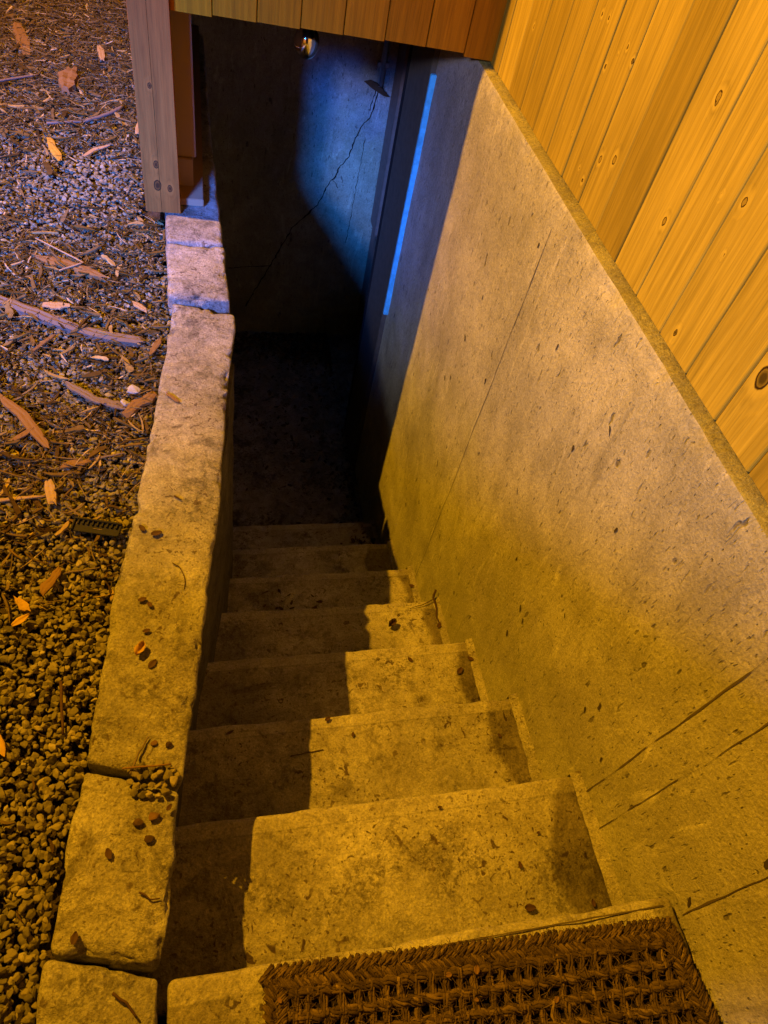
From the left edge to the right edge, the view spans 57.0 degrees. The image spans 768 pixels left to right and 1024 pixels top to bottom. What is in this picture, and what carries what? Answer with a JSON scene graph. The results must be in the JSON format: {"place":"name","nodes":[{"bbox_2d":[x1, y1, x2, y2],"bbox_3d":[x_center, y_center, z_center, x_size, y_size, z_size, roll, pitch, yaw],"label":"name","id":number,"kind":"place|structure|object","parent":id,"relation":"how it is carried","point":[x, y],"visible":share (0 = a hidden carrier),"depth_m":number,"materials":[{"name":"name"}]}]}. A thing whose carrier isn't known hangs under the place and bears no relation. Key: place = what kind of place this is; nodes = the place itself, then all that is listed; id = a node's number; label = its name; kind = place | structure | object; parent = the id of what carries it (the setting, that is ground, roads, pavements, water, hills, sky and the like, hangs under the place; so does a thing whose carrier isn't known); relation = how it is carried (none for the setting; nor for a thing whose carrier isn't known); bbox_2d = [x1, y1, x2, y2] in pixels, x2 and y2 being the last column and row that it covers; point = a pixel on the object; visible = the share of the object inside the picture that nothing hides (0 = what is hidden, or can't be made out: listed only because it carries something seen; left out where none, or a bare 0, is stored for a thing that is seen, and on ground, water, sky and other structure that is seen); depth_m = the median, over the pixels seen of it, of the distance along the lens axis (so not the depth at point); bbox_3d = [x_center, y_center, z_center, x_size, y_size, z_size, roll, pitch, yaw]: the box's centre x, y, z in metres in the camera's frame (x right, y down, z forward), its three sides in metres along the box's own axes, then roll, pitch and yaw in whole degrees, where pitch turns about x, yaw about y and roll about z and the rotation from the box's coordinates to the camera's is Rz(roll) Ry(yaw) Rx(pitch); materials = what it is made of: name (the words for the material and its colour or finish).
{"place":"outdoors","nodes":[
{"label":"outdoors","id":0,"kind":"place"},
{"bbox_2d":[0,0,170,1023],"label":"gravel","id":1,"kind":"structure","parent":0,"point":[12,959],"depth_m":1.48,"materials":[{"name":"gravel"}]},
{"bbox_2d":[0,735,5,756],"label":"yellow leaf","id":2,"kind":"object","parent":1,"relation":"on","point":[2,748],"visible":1,"depth_m":1.19,"materials":[{"name":"yellow plant"}]},
{"bbox_2d":[11,613,29,626],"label":"yellow leaf","id":3,"kind":"object","parent":1,"relation":"on","point":[19,620],"visible":1,"depth_m":1.33,"materials":[{"name":"yellow plant"}]},
{"bbox_2d":[14,596,30,611],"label":"leaf","id":4,"kind":"object","parent":1,"relation":"on","point":[22,604],"visible":1,"depth_m":1.36,"materials":[{"name":"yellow plant"}]},
{"bbox_2d":[0,495,44,501],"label":"wood splinter","id":5,"kind":"object","parent":1,"relation":"on","point":[17,498],"visible":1,"depth_m":1.51,"materials":[{"name":"brown wood"}]},
{"bbox_2d":[0,394,49,448],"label":"wood shard","id":6,"kind":"object","parent":1,"relation":"on","point":[24,417],"visible":1,"depth_m":1.64,"materials":[{"name":"brown wood"}]},
{"bbox_2d":[32,334,55,351],"bbox_3d":[-0.871,-0.434,1.810,0.012,0.005,0.088,25,51,8],"label":"wood shard","id":7,"kind":"object","parent":1,"relation":"on","point":[44,342],"visible":1,"depth_m":1.81,"materials":[{"name":"brown wood"}]},
{"bbox_2d":[40,566,60,596],"bbox_3d":[-0.659,0.136,1.399,0.024,0.004,0.070,25,51,8],"label":"wood shard","id":8,"kind":"object","parent":1,"relation":"on","point":[47,585],"visible":1,"depth_m":1.40,"materials":[{"name":"brown wood"}]},
{"bbox_2d":[44,479,56,505],"bbox_3d":[-0.720,-0.041,1.527,0.023,0.007,0.077,-12,55,-21],"label":"wood shard","id":9,"kind":"object","parent":1,"relation":"on","point":[50,492],"visible":1,"depth_m":1.53,"materials":[{"name":"brown wood"}]},
{"bbox_2d":[47,137,61,161],"bbox_3d":[-1.118,-1.229,2.394,0.033,0.006,0.170,-20,58,-26],"label":"leaf","id":10,"kind":"object","parent":1,"relation":"on","point":[53,149],"visible":1,"depth_m":2.39,"materials":[{"name":"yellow plant"}]},
{"bbox_2d":[42,301,69,309],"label":"wood shard","id":11,"kind":"object","parent":1,"relation":"on","point":[55,305],"visible":1,"depth_m":1.90,"materials":[{"name":"beige wood"}]},
{"bbox_2d":[59,681,63,734],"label":"dead twig","id":12,"kind":"object","parent":1,"relation":"on","point":[61,703],"visible":1,"depth_m":1.25,"materials":[{"name":"brown wood"}]},
{"bbox_2d":[57,66,78,93],"bbox_3d":[-1.217,-1.660,2.711,0.084,0.030,0.201,-2,52,-14],"label":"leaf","id":13,"kind":"object","parent":1,"relation":"on","point":[68,78],"visible":0.99,"depth_m":2.69,"materials":[{"name":"brown plant"}]},
{"bbox_2d":[60,458,91,468],"bbox_3d":[-0.693,-0.111,1.589,0.070,0.005,0.023,-13,56,-22],"label":"wood shard","id":14,"kind":"object","parent":1,"relation":"on","point":[71,462],"visible":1,"depth_m":1.59,"materials":[{"name":"brown wood"}]},
{"bbox_2d":[65,567,99,573],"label":"dead twig","id":15,"kind":"object","parent":1,"relation":"on","point":[68,572],"visible":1,"depth_m":1.43,"materials":[{"name":"brown wood"}]},
{"bbox_2d":[64,381,104,404],"bbox_3d":[-0.730,-0.290,1.723,0.128,0.008,0.022,28,51,10],"label":"bark strip","id":16,"kind":"object","parent":1,"relation":"on","point":[82,392],"visible":1,"depth_m":1.72,"materials":[{"name":"brown wood"}]},
{"bbox_2d":[0,0,171,1023],"bbox_3d":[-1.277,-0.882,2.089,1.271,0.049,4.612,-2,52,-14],"label":"wood mulch","id":17,"kind":"object","parent":1,"relation":"on","point":[9,312],"visible":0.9,"depth_m":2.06,"materials":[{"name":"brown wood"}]},
{"bbox_2d":[0,73,38,81],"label":"dead twig","id":18,"kind":"object","parent":17,"relation":"on","point":[15,78],"visible":1,"depth_m":2.66,"materials":[{"name":"wood"}]},
{"bbox_2d":[12,21,30,55],"bbox_3d":[-1.472,-1.927,2.876,0.056,0.009,0.337,-14,56,-22],"label":"wood shard","id":19,"kind":"object","parent":17,"relation":"on","point":[17,30],"visible":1,"depth_m":2.88,"materials":[{"name":"brown wood"}]},
{"bbox_2d":[11,427,33,439],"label":"wood shard","id":20,"kind":"object","parent":17,"relation":"on","point":[22,434],"visible":1,"depth_m":1.61,"materials":[{"name":"brown wood"}]},
{"bbox_2d":[28,253,108,281],"bbox_3d":[-0.899,-0.706,2.026,0.250,0.012,0.042,18,50,2],"label":"wood shard","id":21,"kind":"object","parent":17,"relation":"on","point":[95,274],"visible":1,"depth_m":2.02,"materials":[{"name":"brown wood"}]},
{"bbox_2d":[35,238,83,271],"bbox_3d":[-0.951,-0.750,2.041,0.176,0.006,0.078,39,54,19],"label":"dead twig","id":22,"kind":"object","parent":21,"relation":"on","point":[72,266],"visible":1,"depth_m":2.04,"materials":[{"name":"beige wood"}]},
{"bbox_2d":[0,295,146,347],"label":"weathered stick","id":23,"kind":"object","parent":17,"relation":"on","point":[89,332],"visible":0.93,"depth_m":1.87,"materials":[{"name":"grey wood"}]},
{"bbox_2d":[46,105,124,124],"bbox_3d":[-1.070,-1.435,2.571,0.053,0.015,0.315,39,54,19],"label":"dead twig","id":24,"kind":"object","parent":17,"relation":"on","point":[106,114],"visible":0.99,"depth_m":2.56,"materials":[{"name":"wood"}]},
{"bbox_2d":[120,399,129,407],"bbox_3d":[-0.633,-0.264,1.729,0.026,0.016,0.024,-2,52,-14],"label":"pale stone","id":25,"kind":"object","parent":17,"relation":"on","point":[125,403],"visible":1,"depth_m":1.72,"materials":[{"name":"white stone"}]},
{"bbox_2d":[122,391,156,418],"bbox_3d":[-0.600,-0.269,1.737,0.038,0.012,0.114,33,52,14],"label":"wood shard","id":26,"kind":"object","parent":17,"relation":"on","point":[128,411],"visible":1,"depth_m":1.73,"materials":[{"name":"brown wood"}]},
{"bbox_2d":[132,301,146,312],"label":"wood shard","id":27,"kind":"object","parent":17,"relation":"on","point":[141,307],"visible":1,"depth_m":1.96,"materials":[{"name":"wood"}]},
{"bbox_2d":[167,898,709,1023],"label":"landing slab","id":28,"kind":"structure","parent":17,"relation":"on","point":[233,997],"depth_m":1.05,"materials":[{"name":"concrete"}]},
{"bbox_2d":[258,914,720,1023],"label":"doormat","id":29,"kind":"object","parent":28,"relation":"on","point":[642,972],"visible":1,"depth_m":1.09,"materials":[{"name":"brown wicker"}]},
{"bbox_2d":[446,972,451,977],"bbox_3d":[0.099,0.704,1.076,0.010,0.003,0.008,-2,52,-14],"label":"leaf crumb","id":30,"kind":"object","parent":29,"relation":"on","point":[448,974],"visible":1,"depth_m":1.08,"materials":[{"name":"brown plant"}]},
{"bbox_2d":[474,965,479,973],"bbox_3d":[0.142,0.703,1.086,0.010,0.003,0.010,-27,62,-29],"label":"leaf crumb","id":31,"kind":"object","parent":29,"relation":"on","point":[476,969],"visible":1,"depth_m":1.09,"materials":[{"name":"brown plant"}]},
{"bbox_2d":[70,516,121,536],"bbox_3d":[-0.606,0.031,1.490,0.100,0.011,0.031,8,55,-3],"label":"drain grate","id":32,"kind":"object","parent":1,"relation":"on","point":[108,528],"visible":1,"depth_m":1.49,"materials":[{"name":"black metal"}]},
{"bbox_2d":[83,144,109,155],"bbox_3d":[-0.995,-1.248,2.435,0.022,0.004,0.132,29,52,11],"label":"wood shard","id":33,"kind":"object","parent":1,"relation":"on","point":[91,151],"visible":1,"depth_m":2.44,"materials":[{"name":"beige wood"}]},
{"bbox_2d":[97,45,105,60],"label":"wood shard","id":34,"kind":"object","parent":1,"relation":"on","point":[101,52],"visible":1,"depth_m":2.91,"materials":[{"name":"beige wood"}]},
{"bbox_2d":[89,453,123,459],"bbox_3d":[-0.635,-0.127,1.615,0.082,0.003,0.007,-14,56,-22],"label":"wood splinter","id":35,"kind":"object","parent":1,"relation":"on","point":[105,456],"visible":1,"depth_m":1.61,"materials":[{"name":"brown wood"}]},
{"bbox_2d":[97,397,125,409],"bbox_3d":[-0.661,-0.264,1.718,0.080,0.006,0.027,13,50,-2],"label":"bark strip","id":36,"kind":"object","parent":1,"relation":"on","point":[112,404],"visible":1,"depth_m":1.72,"materials":[{"name":"brown wood"}]},
{"bbox_2d":[126,384,141,394],"bbox_3d":[-0.625,-0.302,1.760,0.036,0.022,0.030,20,50,4],"label":"pale stone","id":37,"kind":"object","parent":1,"relation":"on","point":[133,389],"visible":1,"depth_m":1.75,"materials":[{"name":"white stone"}]},
{"bbox_2d":[135,122,138,133],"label":"wood shard","id":38,"kind":"object","parent":1,"relation":"on","point":[136,130],"visible":0.19,"depth_m":2.56,"materials":[{"name":"beige wood"}]},
{"bbox_2d":[149,337,161,354],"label":"wood shard","id":39,"kind":"object","parent":1,"relation":"on","point":[155,346],"visible":1,"depth_m":1.87,"materials":[{"name":"brown wood"}]},
{"bbox_2d":[231,331,363,526],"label":"pit floor","id":40,"kind":"structure","parent":0,"point":[268,505],"depth_m":3.96,"materials":[{"name":"grey concrete"}]},
{"bbox_2d":[144,212,233,978],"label":"retaining wall","id":41,"kind":"structure","parent":40,"relation":"on","point":[217,591],"depth_m":2.02,"materials":[{"name":"grey concrete"}]},
{"bbox_2d":[36,960,157,1023],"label":"curb block","id":42,"kind":"structure","parent":41,"relation":"on","point":[69,993],"depth_m":1.00,"materials":[{"name":"stone"}]},
{"bbox_2d":[112,992,136,1017],"bbox_3d":[-0.362,0.688,0.990,0.048,0.006,0.007,33,52,14],"label":"dead twig","id":43,"kind":"object","parent":42,"relation":"on","point":[115,995],"visible":1,"depth_m":0.99,"materials":[{"name":"brown wood"}]},
{"bbox_2d":[51,773,178,976],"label":"curb block","id":44,"kind":"structure","parent":41,"relation":"on","point":[112,916],"depth_m":1.09,"materials":[{"name":"stone"}]},
{"bbox_2d":[70,931,78,944],"bbox_3d":[-0.450,0.620,1.029,0.011,0.004,0.017,-2,52,-14],"label":"leaf scrap","id":45,"kind":"object","parent":44,"relation":"on","point":[74,937],"visible":1,"depth_m":1.03,"materials":[{"name":"brown plant"}]},
{"bbox_2d":[105,848,111,858],"bbox_3d":[-0.429,0.533,1.103,0.012,0.004,0.017,-2,52,-14],"label":"leaf scrap","id":46,"kind":"object","parent":44,"relation":"on","point":[108,853],"visible":1,"depth_m":1.10,"materials":[{"name":"brown plant"}]},
{"bbox_2d":[126,779,133,784],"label":"spilled pebble","id":47,"kind":"object","parent":44,"relation":"on","point":[129,781],"visible":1,"depth_m":1.17,"materials":[{"name":"grey stone"}]},
{"bbox_2d":[130,788,137,796],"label":"spilled pebble","id":48,"kind":"object","parent":44,"relation":"on","point":[134,792],"visible":1,"depth_m":1.16,"materials":[{"name":"grey stone"}]},
{"bbox_2d":[132,782,140,788],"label":"spilled pebble","id":49,"kind":"object","parent":44,"relation":"on","point":[137,785],"visible":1,"depth_m":1.17,"materials":[{"name":"grey stone"}]},
{"bbox_2d":[132,818,143,826],"bbox_3d":[-0.396,0.500,1.137,0.016,0.007,0.013,28,51,11],"label":"spilled pebble","id":50,"kind":"object","parent":44,"relation":"on","point":[137,822],"visible":1,"depth_m":1.14,"materials":[{"name":"brown stone"}]},
{"bbox_2d":[137,774,142,780],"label":"spilled pebble","id":51,"kind":"object","parent":44,"relation":"on","point":[139,777],"visible":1,"depth_m":1.18,"materials":[{"name":"grey stone"}]},
{"bbox_2d":[137,791,147,798],"bbox_3d":[-0.397,0.466,1.164,0.018,0.009,0.012,-14,70,-2],"label":"spilled pebble","id":52,"kind":"object","parent":44,"relation":"on","point":[141,795],"visible":1,"depth_m":1.16,"materials":[{"name":"grey stone"}]},
{"bbox_2d":[141,783,147,788],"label":"spilled pebble","id":53,"kind":"object","parent":44,"relation":"on","point":[144,786],"visible":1,"depth_m":1.17,"materials":[{"name":"stone"}]},
{"bbox_2d":[145,790,152,798],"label":"spilled pebble","id":54,"kind":"object","parent":44,"relation":"on","point":[149,794],"visible":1,"depth_m":1.16,"materials":[{"name":"stone"}]},
{"bbox_2d":[144,835,154,842],"bbox_3d":[-0.373,0.521,1.126,0.017,0.008,0.013,-2,52,-14],"label":"spilled pebble","id":55,"kind":"object","parent":44,"relation":"on","point":[149,838],"visible":1,"depth_m":1.12,"materials":[{"name":"brown stone"}]},
{"bbox_2d":[139,891,159,899],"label":"dead twig","id":56,"kind":"object","parent":44,"relation":"on","point":[145,895],"visible":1,"depth_m":1.08,"materials":[{"name":"brown wood"}]},
{"bbox_2d":[147,782,155,787],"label":"spilled pebble","id":57,"kind":"object","parent":44,"relation":"on","point":[152,784],"visible":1,"depth_m":1.17,"materials":[{"name":"grey stone"}]},
{"bbox_2d":[148,812,159,820],"bbox_3d":[-0.372,0.494,1.147,0.019,0.006,0.014,-2,52,-14],"label":"spilled pebble","id":58,"kind":"object","parent":44,"relation":"on","point":[152,816],"visible":1,"depth_m":1.15,"materials":[{"name":"brown stone"}]},
{"bbox_2d":[155,793,161,798],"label":"spilled pebble","id":59,"kind":"object","parent":44,"relation":"on","point":[158,796],"visible":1,"depth_m":1.17,"materials":[{"name":"grey stone"}]},
{"bbox_2d":[155,781,164,788],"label":"spilled pebble","id":60,"kind":"object","parent":44,"relation":"on","point":[158,785],"visible":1,"depth_m":1.17,"materials":[{"name":"grey stone"}]},
{"bbox_2d":[160,788,170,796],"bbox_3d":[-0.361,0.463,1.171,0.014,0.009,0.015,-20,58,-25],"label":"spilled pebble","id":61,"kind":"object","parent":44,"relation":"on","point":[165,792],"visible":1,"depth_m":1.17,"materials":[{"name":"grey stone"}]},
{"bbox_2d":[87,304,235,791],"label":"curb block","id":62,"kind":"structure","parent":41,"relation":"on","point":[138,702],"depth_m":1.44,"materials":[{"name":"concrete"}]},
{"bbox_2d":[130,769,138,777],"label":"spilled pebble","id":63,"kind":"object","parent":62,"relation":"on","point":[135,774],"visible":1,"depth_m":1.18,"materials":[{"name":"grey stone"}]},
{"bbox_2d":[129,736,148,774],"bbox_3d":[-0.416,0.412,1.200,0.006,0.006,0.068,16,50,1],"label":"dead twig","id":64,"kind":"object","parent":62,"relation":"on","point":[136,758],"visible":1,"depth_m":1.20,"materials":[{"name":"brown wood"}]},
{"bbox_2d":[134,641,145,655],"bbox_3d":[-0.453,0.254,1.314,0.020,0.014,0.027,-2,52,-14],"label":"curled peel","id":65,"kind":"object","parent":62,"relation":"on","point":[139,648],"visible":1,"depth_m":1.32,"materials":[{"name":"plant"}]},
{"bbox_2d":[138,762,145,769],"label":"spilled pebble","id":66,"kind":"object","parent":62,"relation":"on","point":[142,764],"visible":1,"depth_m":1.19,"materials":[{"name":"grey stone"}]},
{"bbox_2d":[138,597,146,601],"bbox_3d":[-0.473,0.171,1.384,0.016,0.003,0.011,-2,52,-14],"label":"leaf scrap","id":67,"kind":"object","parent":62,"relation":"on","point":[141,599],"visible":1,"depth_m":1.38,"materials":[{"name":"brown plant"}]},
{"bbox_2d":[143,769,148,778],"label":"spilled pebble","id":68,"kind":"object","parent":62,"relation":"on","point":[145,773],"visible":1,"depth_m":1.18,"materials":[{"name":"stone"}]},
{"bbox_2d":[122,763,170,769],"bbox_3d":[-0.397,0.426,1.184,0.078,0.004,0.005,-2,52,-14],"label":"dead twig","id":69,"kind":"object","parent":62,"relation":"on","point":[132,767],"visible":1,"depth_m":1.18,"materials":[{"name":"brown wood"}]},
{"bbox_2d":[148,659,156,667],"bbox_3d":[-0.428,0.281,1.306,0.016,0.004,0.018,-2,52,-14],"label":"leaf scrap","id":70,"kind":"object","parent":62,"relation":"on","point":[152,663],"visible":1,"depth_m":1.31,"materials":[{"name":"brown plant"}]},
{"bbox_2d":[151,740,157,745],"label":"spilled pebble","id":71,"kind":"object","parent":62,"relation":"on","point":[154,742],"visible":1,"depth_m":1.22,"materials":[{"name":"brown stone"}]},
{"bbox_2d":[151,773,157,780],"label":"spilled pebble","id":72,"kind":"object","parent":62,"relation":"on","point":[154,776],"visible":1,"depth_m":1.18,"materials":[{"name":"grey stone"}]},
{"bbox_2d":[151,530,161,535],"bbox_3d":[-0.477,0.045,1.484,0.022,0.004,0.015,-2,52,-14],"label":"leaf scrap","id":73,"kind":"object","parent":62,"relation":"on","point":[155,532],"visible":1,"depth_m":1.49,"materials":[{"name":"brown plant"}]},
{"bbox_2d":[155,758,162,768],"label":"spilled pebble","id":74,"kind":"object","parent":62,"relation":"on","point":[158,761],"visible":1,"depth_m":1.20,"materials":[{"name":"grey stone"}]},
{"bbox_2d":[156,768,163,775],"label":"spilled pebble","id":75,"kind":"object","parent":62,"relation":"on","point":[160,772],"visible":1,"depth_m":1.19,"materials":[{"name":"grey stone"}]},
{"bbox_2d":[164,760,170,767],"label":"spilled pebble","id":76,"kind":"object","parent":62,"relation":"on","point":[167,762],"visible":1,"depth_m":1.20,"materials":[{"name":"grey stone"}]},
{"bbox_2d":[163,770,172,780],"bbox_3d":[-0.363,0.441,1.188,0.017,0.010,0.016,-12,55,-21],"label":"spilled pebble","id":77,"kind":"object","parent":62,"relation":"on","point":[167,774],"visible":1,"depth_m":1.19,"materials":[{"name":"grey stone"}]},
{"bbox_2d":[166,741,171,747],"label":"spilled pebble","id":78,"kind":"object","parent":62,"relation":"on","point":[169,744],"visible":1,"depth_m":1.22,"materials":[{"name":"brown stone"}]},
{"bbox_2d":[166,392,179,402],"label":"wood shard","id":79,"kind":"object","parent":62,"relation":"on","point":[173,398],"visible":1,"depth_m":1.74,"materials":[{"name":"brown wood"}]},
{"bbox_2d":[170,766,175,772],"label":"spilled pebble","id":80,"kind":"object","parent":62,"relation":"on","point":[173,769],"visible":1,"depth_m":1.19,"materials":[{"name":"grey stone"}]},
{"bbox_2d":[170,776,177,786],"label":"spilled pebble","id":81,"kind":"object","parent":62,"relation":"on","point":[173,780],"visible":1,"depth_m":1.18,"materials":[{"name":"grey stone"}]},
{"bbox_2d":[165,157,222,247],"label":"curb block","id":82,"kind":"structure","parent":41,"relation":"on","point":[194,226],"depth_m":2.20,"materials":[{"name":"concrete"}]},
{"bbox_2d":[126,0,506,213],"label":"wooden enclosure","id":83,"kind":"object","parent":82,"relation":"on","point":[164,40],"visible":0.98,"depth_m":1.90,"materials":[{"name":"brown wood"}]},
{"bbox_2d":[199,34,212,160],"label":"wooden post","id":84,"kind":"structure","parent":83,"relation":"attached to","point":[207,151],"depth_m":2.69,"materials":[{"name":"wood"}]},
{"bbox_2d":[294,23,318,59],"bbox_3d":[-0.213,-1.687,2.128,0.084,0.578,0.084,-2,52,-14],"label":"light bulb","id":85,"kind":"object","parent":83,"relation":"hanging from","point":[306,43],"visible":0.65,"depth_m":2.29,"materials":[{"name":"clear glass"}]},
{"bbox_2d":[165,244,229,320],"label":"curb block","id":86,"kind":"structure","parent":41,"relation":"on","point":[196,277],"depth_m":2.02,"materials":[{"name":"concrete"}]},
{"bbox_2d":[191,10,399,334],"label":"back wall","id":87,"kind":"structure","parent":40,"relation":"on","point":[297,142],"depth_m":3.69,"materials":[{"name":"concrete"}]},
{"bbox_2d":[377,39,389,86],"bbox_3d":[0.038,-2.282,3.160,0.054,0.695,0.036,-2,52,-14],"label":"conduit","id":88,"kind":"object","parent":87,"relation":"attached to","point":[383,63],"visible":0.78,"depth_m":3.34,"materials":[{"name":"black metal"}]},
{"bbox_2d":[364,80,388,96],"bbox_3d":[-0.032,-2.053,3.426,0.137,0.069,0.020,0,52,-13],"label":"shade","id":89,"kind":"object","parent":88,"relation":"attached to","point":[373,85],"visible":1,"depth_m":3.42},
{"bbox_2d":[153,519,624,1023],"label":"concrete steps","id":90,"kind":"structure","parent":40,"relation":"on","point":[343,840],"depth_m":1.61,"materials":[{"name":"grey concrete"}]},
{"bbox_2d":[290,749,322,756],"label":"dead twig","id":91,"kind":"object","parent":90,"relation":"on","point":[305,752],"visible":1,"depth_m":1.67,"materials":[{"name":"brown wood"}]},
{"bbox_2d":[389,618,396,626],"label":"crumpled leaf","id":92,"kind":"object","parent":90,"relation":"on","point":[392,622],"visible":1,"depth_m":2.38,"materials":[{"name":"brown plant"}]},
{"bbox_2d":[432,589,441,626],"bbox_3d":[0.184,0.331,2.436,0.017,0.037,0.134,-2,52,-14],"label":"dead twig","id":93,"kind":"object","parent":90,"relation":"on","point":[434,593],"visible":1,"depth_m":2.45,"materials":[{"name":"brown wood"}]},
{"bbox_2d":[457,667,462,673],"bbox_3d":[0.225,0.469,2.092,0.021,0.006,0.021,-2,52,-14],"label":"leaf scrap","id":94,"kind":"object","parent":90,"relation":"on","point":[459,670],"visible":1,"depth_m":2.09,"materials":[{"name":"brown plant"}]},
{"bbox_2d":[525,903,535,911],"bbox_3d":[0.280,0.757,1.353,0.022,0.005,0.015,-2,52,-14],"label":"leaf scrap","id":95,"kind":"object","parent":90,"relation":"on","point":[529,907],"visible":1,"depth_m":1.35,"materials":[{"name":"brown plant"}]},
{"bbox_2d":[355,49,767,1023],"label":"concrete wall","id":96,"kind":"structure","parent":40,"relation":"on","point":[563,505],"depth_m":1.50,"materials":[{"name":"grey concrete"}]},
{"bbox_2d":[355,43,410,346],"bbox_3d":[0.070,-1.451,3.524,0.055,2.110,0.916,-2,52,-14],"label":"door","id":97,"kind":"structure","parent":96,"relation":"attached to","point":[398,81],"depth_m":3.65,"materials":[{"name":"grey paint"}]},
{"bbox_2d":[344,45,440,470],"bbox_3d":[0.014,-1.119,3.004,0.023,2.500,0.346,-2,52,-14],"label":"door frame","id":98,"kind":"object","parent":96,"relation":"attached to","point":[418,90],"visible":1,"depth_m":2.88,"materials":[{"name":"grey paint"}]},
{"bbox_2d":[490,0,767,503],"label":"wood cladding","id":99,"kind":"structure","parent":96,"relation":"on","point":[647,120],"depth_m":1.21,"materials":[{"name":"brown wood"}]}
]}

